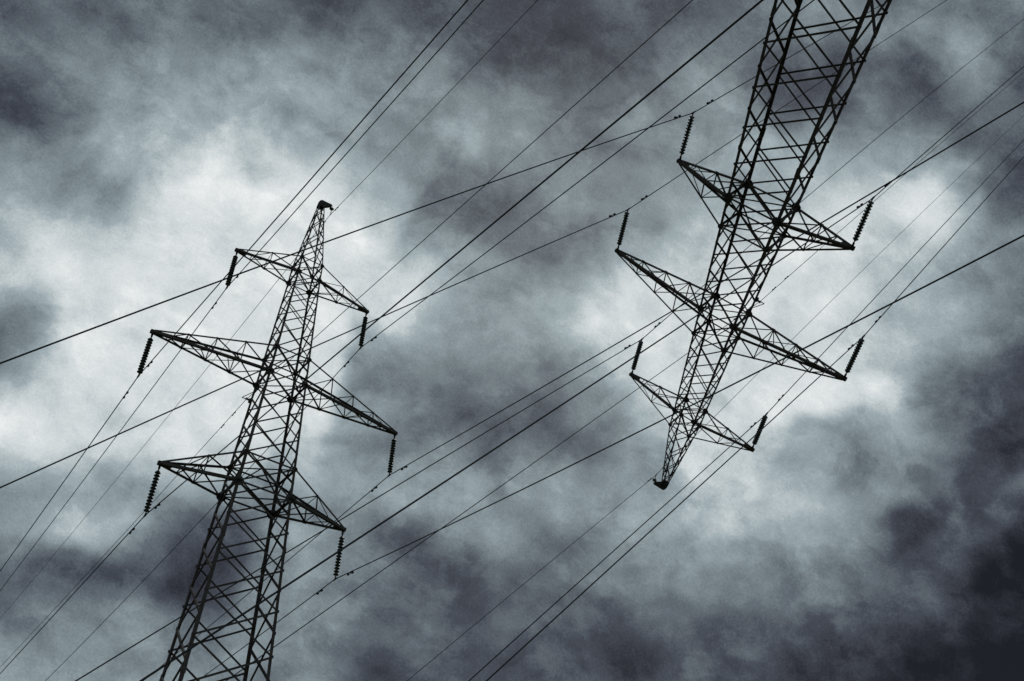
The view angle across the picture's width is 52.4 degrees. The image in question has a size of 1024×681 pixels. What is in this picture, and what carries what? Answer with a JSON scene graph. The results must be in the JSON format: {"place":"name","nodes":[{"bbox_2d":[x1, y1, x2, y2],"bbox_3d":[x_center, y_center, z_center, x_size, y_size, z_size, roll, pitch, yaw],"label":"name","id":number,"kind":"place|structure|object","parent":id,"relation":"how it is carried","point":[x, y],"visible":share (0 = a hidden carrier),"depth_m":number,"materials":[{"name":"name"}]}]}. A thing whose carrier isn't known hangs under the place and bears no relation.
{"place":"outdoors","nodes":[
{"label":"outdoors","id":0,"kind":"place"},
{"bbox_2d":[2,0,537,615],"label":"earth wire","id":1,"kind":"object","parent":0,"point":[290,264],"visible":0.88,"depth_m":59.68,"materials":[{"name":"metal"}]},
{"bbox_2d":[0,0,1023,680],"label":"sky","id":2,"kind":"structure","parent":0,"point":[873,529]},
{"bbox_2d":[615,0,891,489],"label":"lattice tower","id":3,"kind":"structure","parent":0,"point":[776,222],"depth_m":47.83,"materials":[{"name":"metal"}]},
{"bbox_2d":[617,208,629,248],"bbox_3d":[5.632,-5.659,52.847,0.260,0.357,2.439,33,-46,25],"label":"insulator string","id":4,"kind":"object","parent":3,"relation":"hanging from","point":[622,230],"visible":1,"depth_m":52.76,"materials":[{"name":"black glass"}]},
{"bbox_2d":[0,0,946,487],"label":"conductor","id":5,"kind":"object","parent":4,"relation":"attached to","point":[396,310],"visible":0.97,"depth_m":38.83,"materials":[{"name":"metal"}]},
{"bbox_2d":[226,72,1023,680],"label":"communication cable","id":6,"kind":"object","parent":3,"relation":"attached to","point":[564,440],"visible":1,"depth_m":38.38,"materials":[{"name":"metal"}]},
{"bbox_2d":[631,337,643,372],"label":"insulator string","id":7,"kind":"object","parent":3,"relation":"hanging from","point":[636,358],"visible":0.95,"depth_m":55.82,"materials":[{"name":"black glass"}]},
{"bbox_2d":[75,19,1023,680],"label":"conductor","id":8,"kind":"object","parent":7,"relation":"attached to","point":[467,443],"visible":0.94,"depth_m":42.85,"materials":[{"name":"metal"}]},
{"bbox_2d":[679,111,694,158],"bbox_3d":[8.068,-9.461,48.073,0.260,0.357,2.439,33,-46,25],"label":"insulator string","id":9,"kind":"object","parent":3,"relation":"hanging from","point":[685,139],"visible":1,"depth_m":48.02,"materials":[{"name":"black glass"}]},
{"bbox_2d":[0,4,882,363],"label":"conductor","id":10,"kind":"object","parent":9,"relation":"attached to","point":[362,228],"visible":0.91,"depth_m":31.78,"materials":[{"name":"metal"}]},
{"bbox_2d":[752,412,767,447],"bbox_3d":[12.539,4.559,52.711,0.260,0.357,2.439,33,-46,25],"label":"insulator string","id":11,"kind":"object","parent":3,"relation":"hanging from","point":[760,427],"visible":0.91,"depth_m":52.61,"materials":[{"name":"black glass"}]},
{"bbox_2d":[468,140,1023,680],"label":"conductor","id":12,"kind":"object","parent":11,"relation":"attached to","point":[718,456],"visible":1,"depth_m":47.96,"materials":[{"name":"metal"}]},
{"bbox_2d":[844,334,865,375],"bbox_3d":[15.563,0.712,47.340,0.260,0.357,2.439,33,-46,25],"label":"insulator string","id":13,"kind":"object","parent":3,"relation":"hanging from","point":[856,351],"visible":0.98,"depth_m":47.27,"materials":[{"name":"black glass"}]},
{"bbox_2d":[486,156,1023,680],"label":"conductor","id":14,"kind":"object","parent":13,"relation":"attached to","point":[736,452],"visible":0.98,"depth_m":37.62,"materials":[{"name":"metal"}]},
{"bbox_2d":[852,196,874,244],"bbox_3d":[14.923,-5.062,44.272,0.260,0.357,2.439,33,-46,25],"label":"insulator string","id":15,"kind":"object","parent":3,"relation":"hanging from","point":[863,221],"visible":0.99,"depth_m":44.19,"materials":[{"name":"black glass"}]},
{"bbox_2d":[139,66,1023,680],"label":"conductor","id":16,"kind":"object","parent":15,"relation":"attached to","point":[515,434],"visible":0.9,"depth_m":25.79,"materials":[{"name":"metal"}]},
{"bbox_3d":[8.113,7.832,59.066,0.260,0.256,0.703,33,-46,25],"label":"peak insulator","id":17,"kind":"object","parent":3,"relation":"attached to","visible":0},
{"bbox_2d":[407,119,1019,680],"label":"earth wire","id":18,"kind":"object","parent":17,"relation":"attached to","point":[695,435],"visible":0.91,"depth_m":59.17,"materials":[{"name":"metal"}]},
{"bbox_3d":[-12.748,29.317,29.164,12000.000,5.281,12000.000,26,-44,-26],"label":"ground","id":19,"kind":"structure","parent":0,"visible":0},
{"bbox_2d":[150,200,397,680],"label":"lattice tower","id":20,"kind":"structure","parent":19,"relation":"on","point":[238,479],"depth_m":47.96,"materials":[{"name":"metal"}]},
{"bbox_2d":[137,334,152,377],"bbox_3d":[-16.554,0.668,47.004,0.282,2.439,0.259,-5,-39,11],"label":"insulator string","id":21,"kind":"object","parent":20,"relation":"hanging from","point":[145,354],"visible":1,"depth_m":46.93,"materials":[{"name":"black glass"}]},
{"bbox_2d":[0,0,467,570],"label":"conductor","id":22,"kind":"object","parent":21,"relation":"hanging from","point":[252,246],"visible":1,"depth_m":37.60,"materials":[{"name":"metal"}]},
{"bbox_2d":[143,466,160,517],"bbox_3d":[-15.201,6.358,44.009,0.282,2.439,0.259,-5,-39,11],"label":"insulator string","id":23,"kind":"object","parent":20,"relation":"hanging from","point":[152,490],"visible":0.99,"depth_m":43.93,"materials":[{"name":"glass"}]},
{"bbox_2d":[0,0,763,673],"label":"conductor","id":24,"kind":"object","parent":23,"relation":"hanging from","point":[434,272],"visible":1,"depth_m":27.21,"materials":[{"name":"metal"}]},
{"bbox_2d":[225,252,237,289],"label":"insulator string","id":25,"kind":"object","parent":20,"relation":"hanging from","point":[233,263],"visible":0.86,"depth_m":52.35,"materials":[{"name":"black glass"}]},
{"bbox_2d":[0,0,483,590],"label":"conductor","id":26,"kind":"object","parent":25,"relation":"hanging from","point":[256,254],"visible":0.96,"depth_m":48.01,"materials":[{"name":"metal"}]},
{"bbox_2d":[333,532,344,580],"bbox_3d":[-7.976,9.923,47.995,0.282,2.439,0.259,-5,-39,11],"label":"insulator string","id":27,"kind":"object","parent":20,"relation":"hanging from","point":[338,556],"visible":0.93,"depth_m":47.88,"materials":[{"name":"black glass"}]},
{"bbox_2d":[204,235,1023,675],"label":"conductor","id":28,"kind":"object","parent":27,"relation":"hanging from","point":[662,419],"visible":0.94,"depth_m":31.24,"materials":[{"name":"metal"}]},
{"bbox_2d":[0,0,692,666],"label":"communication cable","id":29,"kind":"object","parent":20,"relation":"attached to","point":[392,268],"visible":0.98,"depth_m":39.91,"materials":[{"name":"metal"}]},
{"bbox_2d":[359,313,367,349],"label":"insulator string","id":30,"kind":"object","parent":20,"relation":"hanging from","point":[362,335],"visible":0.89,"depth_m":55.65,"materials":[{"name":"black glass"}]},
{"bbox_2d":[45,0,813,680],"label":"conductor","id":31,"kind":"object","parent":30,"relation":"hanging from","point":[459,272],"visible":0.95,"depth_m":45.16,"materials":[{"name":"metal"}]},
{"bbox_2d":[387,436,395,477],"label":"insulator string","id":32,"kind":"object","parent":20,"relation":"hanging from","point":[391,455],"visible":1,"depth_m":52.69,"materials":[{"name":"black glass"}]},
{"bbox_2d":[145,102,1023,679],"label":"conductor","id":33,"kind":"object","parent":32,"relation":"hanging from","point":[667,314],"visible":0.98,"depth_m":37.21,"materials":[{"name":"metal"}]}
]}

